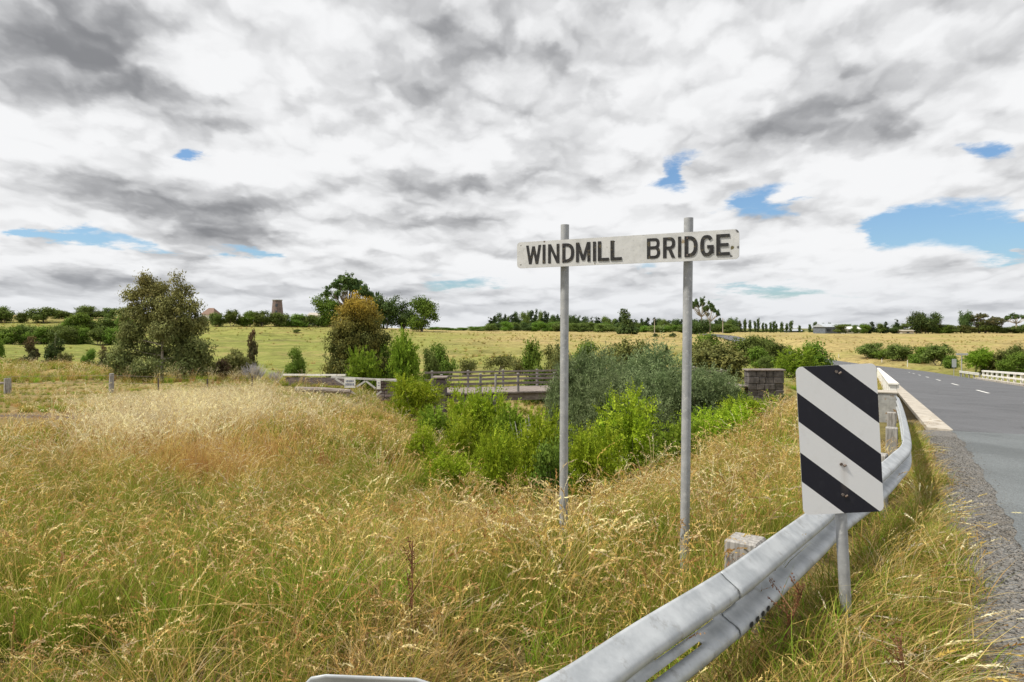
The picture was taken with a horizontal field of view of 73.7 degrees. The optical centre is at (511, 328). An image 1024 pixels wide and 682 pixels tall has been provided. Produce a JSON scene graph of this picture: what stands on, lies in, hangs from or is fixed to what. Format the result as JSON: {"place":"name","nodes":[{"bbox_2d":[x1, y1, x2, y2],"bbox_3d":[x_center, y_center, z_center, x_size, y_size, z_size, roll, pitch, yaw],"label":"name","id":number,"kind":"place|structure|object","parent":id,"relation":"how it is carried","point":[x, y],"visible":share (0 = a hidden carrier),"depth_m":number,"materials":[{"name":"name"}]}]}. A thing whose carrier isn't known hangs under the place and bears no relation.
{"place":"outdoors","nodes":[
{"label":"outdoors","id":0,"kind":"place"},
{"bbox_2d":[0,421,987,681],"label":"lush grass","id":1,"kind":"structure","parent":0,"point":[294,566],"depth_m":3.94,"materials":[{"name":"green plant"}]},
{"bbox_2d":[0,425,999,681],"label":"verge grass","id":2,"kind":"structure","parent":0,"point":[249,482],"depth_m":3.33,"materials":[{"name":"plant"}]},
{"bbox_2d":[0,315,1023,681],"bbox_3d":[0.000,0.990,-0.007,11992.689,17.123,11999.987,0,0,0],"label":"ground","id":3,"kind":"structure","parent":0,"point":[272,355],"depth_m":153.09,"materials":[{"name":"yellow plant"}]},
{"bbox_2d":[0,324,27,344],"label":"shrub","id":4,"kind":"object","parent":3,"relation":"on","point":[9,336],"visible":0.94,"depth_m":183.17,"materials":[{"name":"green plant"}]},
{"bbox_2d":[17,335,40,361],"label":"gum sapling","id":5,"kind":"object","parent":3,"relation":"on","point":[32,351],"visible":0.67,"depth_m":73.84,"materials":[{"name":"brown plant"}]},
{"bbox_2d":[21,325,52,343],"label":"shrub","id":6,"kind":"object","parent":3,"relation":"on","point":[40,333],"visible":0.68,"depth_m":182.90,"materials":[{"name":"green plant"}]},
{"bbox_2d":[23,306,63,322],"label":"hawthorn bush","id":7,"kind":"object","parent":3,"relation":"on","point":[42,314],"visible":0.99,"depth_m":256.65,"materials":[{"name":"green plant"}]},
{"bbox_2d":[39,332,65,362],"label":"conifer sapling","id":8,"kind":"object","parent":3,"relation":"on","point":[52,350],"visible":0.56,"depth_m":72.71,"materials":[{"name":"green plant"}]},
{"bbox_2d":[54,325,81,344],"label":"hawthorn bush","id":9,"kind":"object","parent":3,"relation":"on","point":[69,334],"visible":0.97,"depth_m":179.88,"materials":[{"name":"green plant"}]},
{"bbox_2d":[69,312,103,330],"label":"shrub","id":10,"kind":"object","parent":3,"relation":"on","point":[82,319],"visible":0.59,"depth_m":215.89,"materials":[{"name":"green plant"}]},
{"bbox_2d":[100,326,120,344],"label":"shrub","id":11,"kind":"object","parent":3,"relation":"on","point":[108,335],"visible":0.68,"depth_m":183.28,"materials":[{"name":"green plant"}]},
{"bbox_2d":[97,266,220,381],"bbox_3d":[-22.954,-0.088,44.926,7.491,7.923,5.169,0,0,0],"label":"eucalypt tree","id":12,"kind":"object","parent":3,"relation":"on","point":[161,320],"visible":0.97,"depth_m":44.57,"materials":[{"name":"green plant"}]},
{"bbox_2d":[210,356,233,378],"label":"shrub","id":13,"kind":"object","parent":3,"relation":"on","point":[225,366],"visible":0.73,"depth_m":46.86,"materials":[{"name":"green plant"}]},
{"bbox_2d":[221,347,254,377],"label":"shrub","id":14,"kind":"object","parent":3,"relation":"on","point":[236,359],"visible":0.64,"depth_m":48.44,"materials":[{"name":"green plant"}]},
{"bbox_2d":[236,310,255,326],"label":"shrub","id":15,"kind":"object","parent":3,"relation":"on","point":[247,319],"visible":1,"depth_m":248.60,"materials":[{"name":"green plant"}]},
{"bbox_2d":[244,329,258,375],"bbox_3d":[-19.865,2.136,51.958,1.234,4.374,1.426,0,0,-5],"label":"gum sapling","id":16,"kind":"object","parent":3,"relation":"on","point":[252,348],"visible":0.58,"depth_m":51.85,"materials":[{"name":"brown plant"}]},
{"bbox_2d":[251,310,272,326],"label":"hawthorn bush","id":17,"kind":"object","parent":3,"relation":"on","point":[261,317],"visible":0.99,"depth_m":251.55,"materials":[{"name":"green plant"}]},
{"bbox_2d":[266,311,289,326],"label":"hawthorn bush","id":18,"kind":"object","parent":3,"relation":"on","point":[278,319],"visible":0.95,"depth_m":254.90,"materials":[{"name":"green plant"}]},
{"bbox_2d":[284,347,307,376],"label":"shrub","id":19,"kind":"object","parent":3,"relation":"on","point":[294,366],"visible":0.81,"depth_m":61.65,"materials":[{"name":"green plant"}]},
{"bbox_2d":[284,313,309,326],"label":"shrub","id":20,"kind":"object","parent":3,"relation":"on","point":[295,320],"visible":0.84,"depth_m":261.56,"materials":[{"name":"green plant"}]},
{"bbox_2d":[284,374,345,385],"bbox_3d":[-12.795,3.639,44.120,4.891,1.497,0.153,0,0,22],"label":"rail fence","id":21,"kind":"object","parent":3,"relation":"on","point":[311,380],"visible":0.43,"depth_m":44.02,"materials":[{"name":"white paint"}]},
{"bbox_2d":[294,387,351,396],"bbox_3d":[-10.693,3.848,38.600,3.280,1.046,0.320,0,0,7],"label":"timber log","id":22,"kind":"object","parent":3,"relation":"on","point":[329,390],"visible":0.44,"depth_m":38.46,"materials":[{"name":"beige wood"}]},
{"bbox_2d":[309,293,340,326],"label":"broadleaf tree","id":23,"kind":"object","parent":3,"relation":"on","point":[325,307],"visible":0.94,"depth_m":271.90,"materials":[{"name":"green plant"}]},
{"bbox_2d":[320,272,372,303],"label":"gum tree","id":24,"kind":"object","parent":3,"relation":"on","point":[349,282],"visible":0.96,"depth_m":281.82,"materials":[{"name":"green plant"}]},
{"bbox_2d":[318,288,392,387],"bbox_3d":[-11.896,1.051,51.910,5.852,8.256,4.027,0,0,0],"label":"golden tree","id":25,"kind":"object","parent":3,"relation":"on","point":[358,325],"visible":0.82,"depth_m":51.19,"materials":[{"name":"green plant"}]},
{"bbox_2d":[342,344,385,393],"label":"sucker shrub","id":26,"kind":"object","parent":3,"relation":"on","point":[365,371],"visible":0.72,"depth_m":45.62,"materials":[{"name":"green plant"}]},
{"bbox_2d":[331,376,397,394],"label":"field gate","id":27,"kind":"structure","parent":3,"relation":"on","point":[349,382],"depth_m":39.69,"materials":[{"name":"white paint"}]},
{"bbox_2d":[371,335,393,391],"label":"shrub","id":28,"kind":"object","parent":3,"relation":"on","point":[388,374],"visible":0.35,"depth_m":51.83,"materials":[{"name":"green plant"}]},
{"bbox_2d":[375,379,395,400],"bbox_3d":[-7.574,3.704,41.100,1.231,1.285,0.760,0,0,0],"label":"bridge abutment","id":29,"kind":"object","parent":3,"relation":"on","point":[384,390],"visible":0.57,"depth_m":40.80,"materials":[{"name":"brick"}]},
{"bbox_2d":[370,293,403,328],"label":"broadleaf tree","id":30,"kind":"object","parent":3,"relation":"on","point":[389,312],"visible":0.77,"depth_m":277.55,"materials":[{"name":"green plant"}]},
{"bbox_2d":[0,408,796,607],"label":"wild oat grass","id":31,"kind":"structure","parent":3,"relation":"on","point":[103,447],"depth_m":8.97,"materials":[{"name":"beige plant"}]},
{"bbox_2d":[0,358,798,504],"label":"rusty grass","id":32,"kind":"structure","parent":3,"relation":"on","point":[273,438],"depth_m":12.95,"materials":[{"name":"brown plant"}]},
{"bbox_2d":[383,324,424,407],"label":"sucker shrub","id":33,"kind":"object","parent":3,"relation":"on","point":[404,356],"visible":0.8,"depth_m":44.66,"materials":[{"name":"green plant"}]},
{"bbox_2d":[396,299,416,329],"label":"broadleaf tree","id":34,"kind":"object","parent":3,"relation":"on","point":[404,317],"visible":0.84,"depth_m":280.89,"materials":[{"name":"green plant"}]},
{"bbox_2d":[403,537,419,651],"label":"dock weed","id":35,"kind":"object","parent":3,"relation":"on","point":[411,582],"visible":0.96,"depth_m":3.37,"materials":[{"name":"brown plant"}]},
{"bbox_2d":[384,372,450,422],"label":"sucker shrub","id":36,"kind":"object","parent":3,"relation":"on","point":[423,395],"visible":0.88,"depth_m":31.72,"materials":[{"name":"green plant"}]},
{"bbox_2d":[404,295,439,331],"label":"broadleaf tree","id":37,"kind":"object","parent":3,"relation":"on","point":[424,309],"visible":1,"depth_m":274.26,"materials":[{"name":"green plant"}]},
{"bbox_2d":[398,418,452,469],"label":"sucker shrub","id":38,"kind":"object","parent":3,"relation":"on","point":[420,443],"visible":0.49,"depth_m":14.50,"materials":[{"name":"green plant"}]},
{"bbox_2d":[421,346,440,383],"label":"hawthorn bush","id":39,"kind":"object","parent":3,"relation":"on","point":[431,363],"visible":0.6,"depth_m":57.60,"materials":[{"name":"green plant"}]},
{"bbox_2d":[412,403,458,440],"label":"sucker shrub","id":40,"kind":"object","parent":3,"relation":"on","point":[437,419],"visible":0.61,"depth_m":23.86,"materials":[{"name":"green plant"}]},
{"bbox_2d":[0,357,879,487],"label":"wild oat grass","id":41,"kind":"structure","parent":3,"relation":"on","point":[165,409],"depth_m":15.76,"materials":[{"name":"beige plant"}]},
{"bbox_2d":[0,359,879,519],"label":"lush grass","id":42,"kind":"structure","parent":3,"relation":"on","point":[35,380],"depth_m":15.12,"materials":[{"name":"green plant"}]},
{"bbox_2d":[432,375,447,416],"bbox_3d":[-4.282,4.515,40.900,0.865,3.285,1.360,0,0,0],"label":"bridge abutment","id":43,"kind":"object","parent":3,"relation":"on","point":[441,380],"visible":0.38,"depth_m":40.34,"materials":[{"name":"grey concrete"}]},
{"bbox_2d":[429,342,458,387],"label":"shrub","id":44,"kind":"object","parent":3,"relation":"on","point":[443,359],"visible":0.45,"depth_m":59.82,"materials":[{"name":"green plant"}]},
{"bbox_2d":[13,424,882,681],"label":"rusty grass","id":45,"kind":"structure","parent":3,"relation":"on","point":[223,466],"depth_m":8.66,"materials":[{"name":"brown plant"}]},
{"bbox_2d":[416,449,486,502],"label":"sucker shrub","id":46,"kind":"object","parent":3,"relation":"on","point":[460,468],"visible":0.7,"depth_m":12.05,"materials":[{"name":"green plant"}]},
{"bbox_2d":[0,433,912,681],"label":"meadow grass","id":47,"kind":"structure","parent":3,"relation":"on","point":[64,582],"depth_m":4.21,"materials":[{"name":"plant"}]},
{"bbox_2d":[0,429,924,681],"bbox_3d":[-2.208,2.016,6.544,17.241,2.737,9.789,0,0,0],"label":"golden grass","id":48,"kind":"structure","parent":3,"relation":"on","point":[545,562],"depth_m":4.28,"materials":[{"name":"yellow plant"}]},
{"bbox_2d":[436,404,488,473],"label":"sucker shrub","id":49,"kind":"object","parent":3,"relation":"on","point":[458,437],"visible":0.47,"depth_m":19.03,"materials":[{"name":"green plant"}]},
{"bbox_2d":[443,373,514,445],"bbox_3d":[-1.367,4.333,28.198,3.347,5.081,2.492,0,0,-12],"label":"sucker shrub","id":50,"kind":"object","parent":3,"relation":"on","point":[484,404],"visible":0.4,"depth_m":27.93,"materials":[{"name":"green plant"}]},
{"bbox_2d":[479,354,516,373],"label":"shrub","id":51,"kind":"object","parent":3,"relation":"on","point":[499,360],"visible":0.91,"depth_m":83.76,"materials":[{"name":"green plant"}]},
{"bbox_2d":[469,417,527,503],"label":"sucker shrub","id":52,"kind":"object","parent":3,"relation":"on","point":[498,459],"visible":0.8,"depth_m":14.37,"materials":[{"name":"green plant"}]},
{"bbox_2d":[0,318,1014,524],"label":"meadow grass","id":53,"kind":"structure","parent":3,"relation":"on","point":[3,375],"depth_m":16.32,"materials":[{"name":"yellow plant"}]},
{"bbox_2d":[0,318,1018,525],"bbox_3d":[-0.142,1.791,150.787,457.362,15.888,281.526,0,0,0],"label":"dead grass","id":54,"kind":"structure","parent":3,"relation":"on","point":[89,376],"depth_m":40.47,"materials":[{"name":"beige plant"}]},
{"bbox_2d":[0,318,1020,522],"bbox_3d":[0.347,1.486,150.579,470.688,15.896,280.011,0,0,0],"label":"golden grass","id":55,"kind":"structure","parent":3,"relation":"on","point":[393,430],"depth_m":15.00,"materials":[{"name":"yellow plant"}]},
{"bbox_2d":[488,397,539,474],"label":"sucker shrub","id":56,"kind":"object","parent":3,"relation":"on","point":[512,417],"visible":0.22,"depth_m":23.97,"materials":[{"name":"green plant"}]},
{"bbox_2d":[520,335,548,403],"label":"shrub","id":57,"kind":"object","parent":3,"relation":"on","point":[533,359],"visible":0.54,"depth_m":55.83,"materials":[{"name":"green plant"}]},
{"bbox_2d":[507,402,575,494],"bbox_3d":[0.689,3.357,16.523,1.941,3.205,1.918,0,0,-15],"label":"sucker shrub","id":58,"kind":"object","parent":3,"relation":"on","point":[533,436],"visible":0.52,"depth_m":16.16,"materials":[{"name":"green plant"}]},
{"bbox_2d":[529,430,573,513],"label":"shrub","id":59,"kind":"object","parent":3,"relation":"on","point":[548,461],"visible":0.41,"depth_m":12.54,"materials":[{"name":"green plant"}]},
{"bbox_2d":[542,342,575,383],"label":"shrub","id":60,"kind":"object","parent":3,"relation":"on","point":[553,357],"visible":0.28,"depth_m":59.59,"materials":[{"name":"green plant"}]},
{"bbox_2d":[539,368,584,469],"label":"willow shrub","id":61,"kind":"object","parent":3,"relation":"on","point":[550,408],"visible":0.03,"depth_m":36.57,"materials":[{"name":"green plant"}]},
{"bbox_2d":[425,366,746,447],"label":"timber bridge","id":62,"kind":"structure","parent":3,"relation":"on","point":[524,392],"depth_m":42.69,"materials":[{"name":"grey wood"}]},
{"bbox_2d":[535,337,659,475],"bbox_3d":[4.189,4.559,31.916,6.334,8.402,5.734,0,0,0],"label":"willow shrub","id":63,"kind":"object","parent":3,"relation":"on","point":[583,375],"visible":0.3,"depth_m":31.46,"materials":[{"name":"green plant"}]},
{"bbox_2d":[568,414,629,504],"bbox_3d":[1.560,2.942,13.791,1.200,2.488,1.611,0,0,-27],"label":"sucker shrub","id":64,"kind":"object","parent":3,"relation":"on","point":[584,448],"visible":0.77,"depth_m":13.55,"materials":[{"name":"green plant"}]},
{"bbox_2d":[306,396,911,681],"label":"guardrail","id":65,"kind":"object","parent":3,"relation":"on","point":[636,649],"visible":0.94,"depth_m":2.78,"materials":[{"name":"silver metal"}]},
{"bbox_2d":[576,376,664,487],"bbox_3d":[2.601,2.738,15.599,2.363,3.267,2.382,0,0,-20],"label":"sucker shrub","id":66,"kind":"object","parent":3,"relation":"on","point":[631,425],"visible":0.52,"depth_m":15.25,"materials":[{"name":"green plant"}]},
{"bbox_2d":[571,359,679,456],"bbox_3d":[4.518,3.897,27.037,4.108,5.266,3.863,0,0,-10],"label":"willow shrub","id":67,"kind":"object","parent":3,"relation":"on","point":[603,396],"visible":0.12,"depth_m":27.15,"materials":[{"name":"green plant"}]},
{"bbox_2d":[601,337,651,368],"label":"shrub","id":68,"kind":"object","parent":3,"relation":"on","point":[623,348],"visible":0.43,"depth_m":71.23,"materials":[{"name":"green plant"}]},
{"bbox_2d":[615,308,639,333],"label":"cypress tree","id":69,"kind":"object","parent":3,"relation":"on","point":[627,326],"visible":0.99,"depth_m":283.65,"materials":[{"name":"green plant"}]},
{"bbox_2d":[517,217,738,590],"bbox_3d":[0.758,1.272,4.679,1.547,4.028,0.136,0,0,26],"label":"bridge name sign","id":70,"kind":"object","parent":3,"relation":"on","point":[688,246],"visible":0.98,"depth_m":4.55,"materials":[{"name":"metal"}]},
{"bbox_2d":[616,327,707,448],"bbox_3d":[7.480,3.885,36.083,6.474,8.107,6.088,0,0,43],"label":"willow shrub","id":71,"kind":"object","parent":3,"relation":"on","point":[653,365],"visible":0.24,"depth_m":36.22,"materials":[{"name":"green plant"}]},
{"bbox_2d":[635,412,711,476],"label":"sucker shrub","id":72,"kind":"object","parent":3,"relation":"on","point":[674,434],"visible":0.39,"depth_m":13.77,"materials":[{"name":"green plant"}]},
{"bbox_2d":[692,317,712,333],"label":"broadleaf tree","id":73,"kind":"object","parent":3,"relation":"on","point":[698,327],"visible":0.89,"depth_m":297.65,"materials":[{"name":"green plant"}]},
{"bbox_2d":[692,295,712,334],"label":"gum tree","id":74,"kind":"object","parent":3,"relation":"on","point":[695,303],"visible":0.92,"depth_m":299.53,"materials":[{"name":"green plant"}]},
{"bbox_2d":[653,357,753,433],"bbox_3d":[9.284,3.669,33.460,4.781,4.760,5.111,0,0,40],"label":"willow shrub","id":75,"kind":"object","parent":3,"relation":"on","point":[716,386],"visible":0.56,"depth_m":32.78,"materials":[{"name":"green plant"}]},
{"bbox_2d":[692,331,741,352],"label":"shrub","id":76,"kind":"object","parent":3,"relation":"on","point":[700,338],"visible":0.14,"depth_m":117.27,"materials":[{"name":"green plant"}]},
{"bbox_2d":[677,399,761,446],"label":"sucker shrub","id":77,"kind":"object","parent":3,"relation":"on","point":[735,412],"visible":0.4,"depth_m":16.64,"materials":[{"name":"green plant"}]},
{"bbox_2d":[427,309,1019,332],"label":"woodland","id":78,"kind":"object","parent":3,"relation":"on","point":[529,322],"visible":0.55,"depth_m":382.80,"materials":[{"name":"green plant"}]},
{"bbox_2d":[692,341,754,381],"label":"shrub","id":79,"kind":"object","parent":3,"relation":"on","point":[724,357],"visible":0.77,"depth_m":68.46,"materials":[{"name":"green plant"}]},
{"bbox_2d":[723,334,765,363],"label":"hawthorn bush","id":80,"kind":"object","parent":3,"relation":"on","point":[750,342],"visible":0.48,"depth_m":126.76,"materials":[{"name":"green plant"}]},
{"bbox_2d":[714,390,781,425],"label":"sucker shrub","id":81,"kind":"object","parent":3,"relation":"on","point":[753,403],"visible":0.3,"depth_m":23.81,"materials":[{"name":"green plant"}]},
{"bbox_2d":[744,346,777,368],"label":"shrub","id":82,"kind":"object","parent":3,"relation":"on","point":[756,353],"visible":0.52,"depth_m":103.70,"materials":[{"name":"green plant"}]},
{"bbox_2d":[742,369,785,401],"bbox_3d":[17.321,4.149,46.950,2.601,2.685,1.060,0,0,0],"label":"bridge abutment","id":83,"kind":"object","parent":3,"relation":"on","point":[757,381],"visible":0.71,"depth_m":46.50,"materials":[{"name":"stone"}]},
{"bbox_2d":[764,341,791,365],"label":"hawthorn bush","id":84,"kind":"object","parent":3,"relation":"on","point":[773,349],"visible":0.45,"depth_m":116.95,"materials":[{"name":"green plant"}]},
{"bbox_2d":[768,573,805,659],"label":"dock weed","id":85,"kind":"object","parent":3,"relation":"on","point":[797,600],"visible":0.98,"depth_m":3.03,"materials":[{"name":"brown plant"}]},
{"bbox_2d":[770,345,827,376],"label":"sucker shrub","id":86,"kind":"object","parent":3,"relation":"on","point":[796,360],"visible":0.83,"depth_m":86.67,"materials":[{"name":"green plant"}]},
{"bbox_2d":[793,338,839,374],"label":"shrub","id":87,"kind":"object","parent":3,"relation":"on","point":[824,358],"visible":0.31,"depth_m":90.61,"materials":[{"name":"green plant"}]},
{"bbox_2d":[813,324,840,333],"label":"barn","id":88,"kind":"structure","parent":3,"relation":"on","point":[824,328],"depth_m":352.67,"materials":[{"name":"metal"}]},
{"bbox_2d":[637,419,1023,681],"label":"verge grass","id":89,"kind":"structure","parent":3,"relation":"on","point":[759,663],"depth_m":3.70,"materials":[{"name":"plant"}]},
{"bbox_2d":[796,363,883,628],"bbox_3d":[1.794,1.044,3.713,0.430,1.691,0.076,-3,0,2],"label":"hazard marker","id":90,"kind":"object","parent":3,"relation":"on","point":[839,441],"visible":0.95,"depth_m":3.69,"materials":[{"name":"metal"}]},
{"bbox_2d":[853,342,883,358],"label":"hawthorn bush","id":91,"kind":"object","parent":3,"relation":"on","point":[867,349],"visible":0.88,"depth_m":187.06,"materials":[{"name":"green plant"}]},
{"bbox_2d":[878,390,897,422],"bbox_3d":[10.506,2.399,19.218,0.620,1.273,0.560,0,0,28],"label":"bridge end post","id":92,"kind":"object","parent":3,"relation":"on","point":[887,399],"visible":0.45,"depth_m":19.00,"materials":[{"name":"concrete"}]},
{"bbox_2d":[877,368,898,389],"bbox_3d":[27.640,3.764,51.107,0.288,4.304,70.102,0,0,28],"label":"bridge railing","id":93,"kind":"object","parent":3,"relation":"on","point":[888,382],"visible":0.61,"depth_m":26.60,"materials":[{"name":"white paint"}]},
{"bbox_2d":[870,616,919,681],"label":"dock weed","id":94,"kind":"object","parent":3,"relation":"on","point":[895,657],"visible":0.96,"depth_m":3.00,"materials":[{"name":"brown plant"}]},
{"bbox_2d":[882,343,918,360],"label":"hawthorn bush","id":95,"kind":"object","parent":3,"relation":"on","point":[896,351],"visible":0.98,"depth_m":171.08,"materials":[{"name":"green plant"}]},
{"bbox_2d":[904,309,936,333],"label":"broadleaf tree","id":96,"kind":"object","parent":3,"relation":"on","point":[916,320],"visible":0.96,"depth_m":338.08,"materials":[{"name":"green plant"}]},
{"bbox_2d":[897,385,952,430],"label":"kerb","id":97,"kind":"structure","parent":3,"relation":"on","point":[921,411],"depth_m":21.80,"materials":[{"name":"concrete"}]},
{"bbox_2d":[917,343,960,365],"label":"hawthorn bush","id":98,"kind":"object","parent":3,"relation":"on","point":[934,353],"visible":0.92,"depth_m":151.15,"materials":[{"name":"green plant"}]},
{"bbox_2d":[915,430,1023,681],"bbox_3d":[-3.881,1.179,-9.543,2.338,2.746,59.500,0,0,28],"label":"gravel shoulder","id":99,"kind":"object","parent":3,"relation":"on","point":[1014,602],"visible":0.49,"depth_m":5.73,"materials":[{"name":"grey gravel"}]},
{"bbox_2d":[960,345,995,372],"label":"sucker shrub","id":100,"kind":"object","parent":3,"relation":"on","point":[978,358],"visible":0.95,"depth_m":116.94,"materials":[{"name":"green plant"}]},
{"bbox_2d":[952,431,1023,550],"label":"road approach","id":101,"kind":"structure","parent":3,"relation":"on","point":[1001,455],"depth_m":11.00,"materials":[{"name":"grey asphalt"}]},
{"bbox_2d":[979,348,1004,375],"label":"shrub","id":102,"kind":"object","parent":3,"relation":"on","point":[997,357],"visible":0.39,"depth_m":116.14,"materials":[{"name":"green plant"}]},
{"bbox_2d":[982,370,1023,382],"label":"bridge railing","id":103,"kind":"object","parent":3,"relation":"on","point":[1008,377],"visible":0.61,"depth_m":66.52,"materials":[{"name":"white paint"}]},
{"bbox_2d":[995,351,1023,375],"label":"shrub","id":104,"kind":"object","parent":3,"relation":"on","point":[1008,365],"visible":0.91,"depth_m":109.69,"materials":[{"name":"green plant"}]},
{"bbox_2d":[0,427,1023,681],"label":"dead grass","id":105,"kind":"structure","parent":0,"point":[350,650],"depth_m":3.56,"materials":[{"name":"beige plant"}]},
{"bbox_2d":[0,0,1023,327],"label":"sky","id":106,"kind":"structure","parent":0,"point":[865,158],"materials":[{"name":"white"}]},
{"bbox_2d":[702,334,1023,433],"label":"road","id":107,"kind":"structure","parent":0,"point":[963,404],"depth_m":31.85,"materials":[{"name":"grey asphalt"}]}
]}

